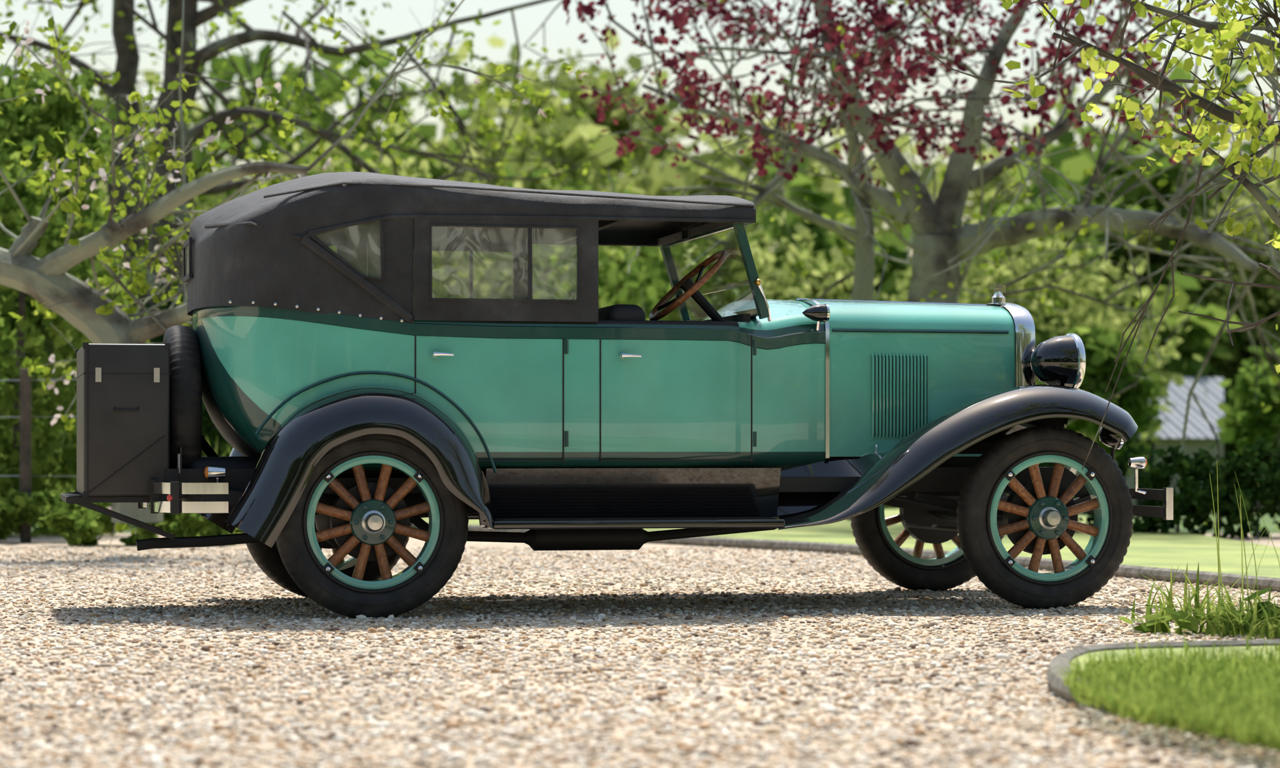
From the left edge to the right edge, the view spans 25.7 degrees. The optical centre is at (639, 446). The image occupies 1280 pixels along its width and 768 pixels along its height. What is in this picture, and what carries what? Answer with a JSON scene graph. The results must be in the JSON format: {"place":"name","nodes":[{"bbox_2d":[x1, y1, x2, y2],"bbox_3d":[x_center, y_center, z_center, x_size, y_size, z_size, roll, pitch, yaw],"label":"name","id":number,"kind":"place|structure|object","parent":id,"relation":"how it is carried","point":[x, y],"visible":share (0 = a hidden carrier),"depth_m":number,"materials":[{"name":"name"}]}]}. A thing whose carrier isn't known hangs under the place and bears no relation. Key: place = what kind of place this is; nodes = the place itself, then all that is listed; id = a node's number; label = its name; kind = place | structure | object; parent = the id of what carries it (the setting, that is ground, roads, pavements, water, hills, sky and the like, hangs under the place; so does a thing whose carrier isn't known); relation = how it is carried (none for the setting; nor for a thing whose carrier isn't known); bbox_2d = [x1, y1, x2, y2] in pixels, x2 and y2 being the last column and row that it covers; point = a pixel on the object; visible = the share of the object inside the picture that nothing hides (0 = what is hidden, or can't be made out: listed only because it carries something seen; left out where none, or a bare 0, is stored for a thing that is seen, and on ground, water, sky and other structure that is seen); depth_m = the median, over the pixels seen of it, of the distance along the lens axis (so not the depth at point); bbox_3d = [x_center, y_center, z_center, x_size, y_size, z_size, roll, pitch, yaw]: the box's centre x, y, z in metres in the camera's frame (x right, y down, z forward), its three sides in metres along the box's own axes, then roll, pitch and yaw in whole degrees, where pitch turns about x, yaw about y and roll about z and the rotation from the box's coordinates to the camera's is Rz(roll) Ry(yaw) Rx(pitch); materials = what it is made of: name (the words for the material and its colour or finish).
{"place":"outdoors","nodes":[
{"label":"outdoors","id":0,"kind":"place"},
{"bbox_2d":[0,533,1279,767],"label":"gravel drive","id":1,"kind":"structure","parent":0,"point":[53,541],"depth_m":8.82,"materials":[{"name":"beige gravel"}]},
{"bbox_2d":[0,368,188,542],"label":"fence posts","id":2,"kind":"object","parent":1,"relation":"on","point":[25,417],"visible":0.4,"depth_m":18.96,"materials":[{"name":"brown wood"}]},
{"bbox_2d":[0,486,242,546],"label":"border bush","id":3,"kind":"object","parent":1,"relation":"on","point":[68,523],"visible":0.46,"depth_m":18.38,"materials":[{"name":"green plant"}]},
{"bbox_2d":[0,0,590,550],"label":"apple tree","id":4,"kind":"object","parent":1,"relation":"on","point":[90,312],"visible":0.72,"depth_m":16.36,"materials":[{"name":"green plant"}]},
{"bbox_2d":[60,171,1173,618],"bbox_3d":[-0.153,-0.222,11.586,4.371,1.760,1.706,0,0,-13],"label":"car","id":5,"kind":"object","parent":1,"relation":"on","point":[369,400],"visible":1,"depth_m":10.92,"materials":[{"name":"green metal"}]},
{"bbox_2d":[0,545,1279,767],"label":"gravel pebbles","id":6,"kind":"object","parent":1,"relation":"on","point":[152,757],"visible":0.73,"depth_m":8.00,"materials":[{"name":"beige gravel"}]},
{"bbox_2d":[411,509,1279,747],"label":"lawn curb","id":7,"kind":"structure","parent":1,"relation":"on","point":[1158,556],"depth_m":15.65,"materials":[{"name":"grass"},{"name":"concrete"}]},
{"bbox_2d":[0,435,231,520],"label":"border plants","id":8,"kind":"object","parent":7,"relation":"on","point":[58,485],"visible":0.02,"depth_m":23.68,"materials":[{"name":"green plant"}]},
{"bbox_2d":[1039,641,1279,751],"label":"lawn","id":9,"kind":"structure","parent":7,"relation":"on","point":[1165,695],"depth_m":6.54,"materials":[{"name":"green plant"}]},
{"bbox_2d":[1099,621,1279,681],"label":"grass","id":10,"kind":"structure","parent":7,"relation":"on","point":[1185,649],"depth_m":8.03,"materials":[{"name":"green plant"}]},
{"bbox_2d":[925,0,1279,470],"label":"tree","id":11,"kind":"object","parent":1,"relation":"on","point":[1258,124],"visible":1,"depth_m":9.98,"materials":[{"name":"green plant"}]},
{"bbox_2d":[1096,562,1267,623],"bbox_3d":[1.984,0.541,10.390,0.669,0.221,0.592,0,0,-20],"label":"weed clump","id":12,"kind":"object","parent":1,"relation":"on","point":[1169,601],"visible":0.56,"depth_m":10.42,"materials":[{"name":"green plant"}]},
{"bbox_2d":[1117,587,1279,636],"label":"broadleaf weeds","id":13,"kind":"object","parent":1,"relation":"on","point":[1190,623],"visible":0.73,"depth_m":9.75,"materials":[{"name":"green plant"}]},
{"bbox_2d":[1141,595,1279,636],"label":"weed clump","id":14,"kind":"object","parent":1,"relation":"on","point":[1214,626],"visible":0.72,"depth_m":9.70,"materials":[{"name":"green plant"}]},
{"bbox_2d":[1155,586,1277,626],"bbox_3d":[2.127,0.574,10.105,0.445,0.155,0.448,0,0,-26],"label":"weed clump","id":15,"kind":"object","parent":1,"relation":"on","point":[1190,609],"visible":0.16,"depth_m":10.12,"materials":[{"name":"green plant"}]},
{"bbox_2d":[1154,579,1279,639],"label":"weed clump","id":16,"kind":"object","parent":1,"relation":"on","point":[1236,622],"visible":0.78,"depth_m":9.66,"materials":[{"name":"green plant"}]},
{"bbox_2d":[1185,578,1279,636],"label":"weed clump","id":17,"kind":"object","parent":1,"relation":"on","point":[1208,608],"visible":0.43,"depth_m":9.78,"materials":[{"name":"green plant"}]},
{"bbox_2d":[1209,461,1279,633],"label":"grass stalks","id":18,"kind":"object","parent":1,"relation":"on","point":[1219,565],"depth_m":9.82,"materials":[{"name":"green plant"}]},
{"bbox_2d":[1223,598,1279,638],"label":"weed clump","id":19,"kind":"object","parent":1,"relation":"on","point":[1275,614],"visible":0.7,"depth_m":9.50,"materials":[{"name":"green plant"}]},
{"bbox_2d":[1233,602,1279,640],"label":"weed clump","id":20,"kind":"object","parent":1,"relation":"on","point":[1270,630],"visible":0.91,"depth_m":9.42,"materials":[{"name":"green plant"}]},
{"bbox_2d":[0,0,1279,514],"label":"sky","id":21,"kind":"structure","parent":0,"point":[399,20],"materials":[{"name":"white"}]},
{"bbox_2d":[31,514,1279,533],"bbox_3d":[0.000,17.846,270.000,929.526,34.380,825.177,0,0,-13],"label":"ground","id":22,"kind":"structure","parent":0,"point":[1267,519],"depth_m":23.07,"materials":[{"name":"green plant"}]},
{"bbox_2d":[0,47,233,537],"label":"tree","id":23,"kind":"object","parent":22,"relation":"on","point":[31,120],"visible":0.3,"depth_m":20.44,"materials":[{"name":"green plant"}]},
{"bbox_2d":[0,0,635,317],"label":"oak tree","id":24,"kind":"object","parent":22,"relation":"on","point":[127,50],"visible":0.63,"depth_m":25.04,"materials":[{"name":"green plant"}]},
{"bbox_2d":[0,26,1279,514],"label":"background trees","id":25,"kind":"object","parent":22,"relation":"on","point":[655,177],"visible":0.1,"depth_m":46.76,"materials":[{"name":"green plant"}]},
{"bbox_2d":[232,110,1207,509],"bbox_3d":[0.528,-1.114,32.647,7.386,4.730,15.188,0,0,37],"label":"bush row","id":26,"kind":"object","parent":22,"relation":"on","point":[643,273],"visible":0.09,"depth_m":34.05,"materials":[{"name":"green plant"}]},
{"bbox_2d":[474,0,1279,532],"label":"plum tree","id":27,"kind":"object","parent":22,"relation":"on","point":[942,244],"visible":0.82,"depth_m":21.80,"materials":[{"name":"red plant"}]},
{"bbox_2d":[1038,146,1279,538],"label":"hedge","id":28,"kind":"object","parent":22,"relation":"on","point":[1193,500],"visible":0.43,"depth_m":29.81,"materials":[{"name":"green plant"}]},
{"bbox_2d":[1114,377,1224,514],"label":"shed building","id":29,"kind":"structure","parent":22,"relation":"on","point":[1199,433],"depth_m":40.44,"materials":[{"name":"silver metal"}]}
]}

